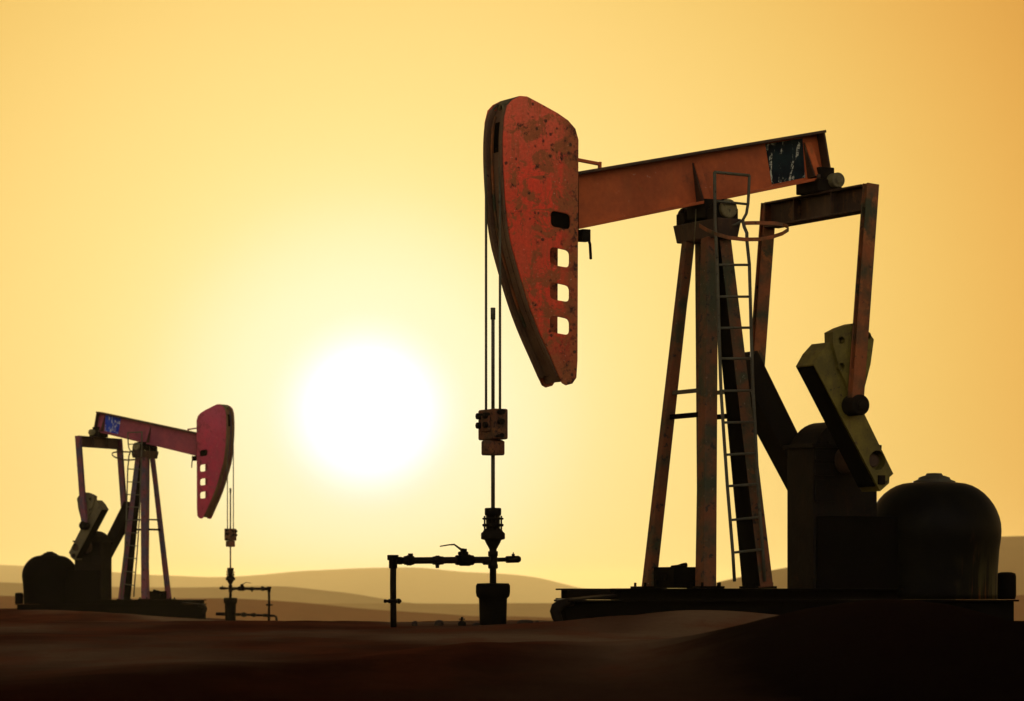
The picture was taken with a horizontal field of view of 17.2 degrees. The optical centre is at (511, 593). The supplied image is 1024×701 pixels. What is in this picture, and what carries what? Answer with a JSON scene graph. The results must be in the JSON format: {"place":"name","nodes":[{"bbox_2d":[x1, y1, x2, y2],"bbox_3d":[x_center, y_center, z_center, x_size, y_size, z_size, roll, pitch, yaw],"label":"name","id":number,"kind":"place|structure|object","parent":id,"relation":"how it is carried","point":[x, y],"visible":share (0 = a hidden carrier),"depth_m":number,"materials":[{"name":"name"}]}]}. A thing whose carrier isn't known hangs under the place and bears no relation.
{"place":"outdoors","nodes":[
{"label":"outdoors","id":0,"kind":"place"},
{"bbox_2d":[0,582,407,603],"bbox_3d":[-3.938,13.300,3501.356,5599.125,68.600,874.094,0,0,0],"label":"hills","id":1,"kind":"structure","parent":0,"point":[294,594],"depth_m":3371.15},
{"bbox_2d":[0,565,578,603],"bbox_3d":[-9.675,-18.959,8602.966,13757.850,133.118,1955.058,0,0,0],"label":"hills","id":2,"kind":"structure","parent":0,"point":[422,585],"depth_m":8324.18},
{"bbox_2d":[458,617,465,625],"bbox_3d":[-0.543,0.312,36.800,0.090,0.115,0.088,0,0,0],"label":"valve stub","id":3,"kind":"object","parent":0,"point":[461,622],"visible":0.91,"depth_m":36.78,"materials":[{"name":"metal"}]},
{"bbox_2d":[0,599,1023,700],"bbox_3d":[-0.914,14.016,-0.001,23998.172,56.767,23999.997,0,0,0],"label":"ground","id":4,"kind":"structure","parent":0,"point":[888,650],"depth_m":22.43,"materials":[{"name":"soil"}]},
{"bbox_2d":[15,404,234,618],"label":"pumpjack","id":5,"kind":"object","parent":4,"relation":"on","point":[52,580],"visible":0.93,"depth_m":91.76,"materials":[{"name":"paint"}]},
{"bbox_2d":[223,406,237,567],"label":"rod hanger","id":6,"kind":"object","parent":5,"relation":"hanging from","point":[230,534],"visible":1,"depth_m":90.77,"materials":[{"name":"metal"}]},
{"bbox_2d":[216,568,277,620],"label":"wellhead","id":7,"kind":"object","parent":4,"relation":"on","point":[230,613],"visible":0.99,"depth_m":90.73,"materials":[{"name":"black metal"}]},
{"bbox_2d":[434,620,443,625],"bbox_3d":[-0.793,0.333,36.796,0.114,0.091,0.097,0,0,-20],"label":"stone","id":8,"kind":"object","parent":4,"relation":"on","point":[438,623],"visible":0.77,"depth_m":36.76,"materials":[{"name":"brown stone"}]},
{"bbox_2d":[384,508,520,626],"bbox_3d":[-0.626,-0.221,35.924,1.613,1.383,0.367,0,0,-28],"label":"wellhead","id":9,"kind":"object","parent":4,"relation":"on","point":[492,595],"visible":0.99,"depth_m":36.01,"materials":[{"name":"black metal"}]},
{"bbox_2d":[517,620,532,623],"bbox_3d":[0.143,0.334,36.601,0.188,0.100,0.169,0,0,41],"label":"stone","id":10,"kind":"object","parent":4,"relation":"on","point":[524,621],"visible":0.38,"depth_m":36.54,"materials":[{"name":"brown stone"}]},
{"bbox_2d":[483,96,1018,620],"bbox_3d":[2.775,-2.456,37.732,6.773,5.676,2.350,0,0,-28],"label":"pumpjack","id":11,"kind":"object","parent":4,"relation":"on","point":[933,538],"visible":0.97,"depth_m":37.16,"materials":[{"name":"paint"}]},
{"bbox_2d":[475,100,510,507],"bbox_3d":[-0.192,-3.078,36.127,0.298,4.349,0.570,0,0,-28],"label":"rod hanger","id":12,"kind":"object","parent":11,"relation":"hanging from","point":[491,425],"visible":1,"depth_m":36.07,"materials":[{"name":"metal"}]},
{"bbox_2d":[0,595,1023,621],"bbox_3d":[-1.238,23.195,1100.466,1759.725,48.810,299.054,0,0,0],"label":"hills","id":13,"kind":"structure","parent":0,"point":[289,611],"depth_m":1093.28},
{"bbox_2d":[0,0,1023,587],"label":"sky","id":14,"kind":"structure","parent":0,"point":[272,212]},
{"bbox_2d":[323,536,1023,617],"bbox_3d":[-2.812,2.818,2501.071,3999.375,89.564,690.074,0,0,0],"label":"hills","id":15,"kind":"structure","parent":0,"point":[1011,554],"depth_m":2428.08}
]}

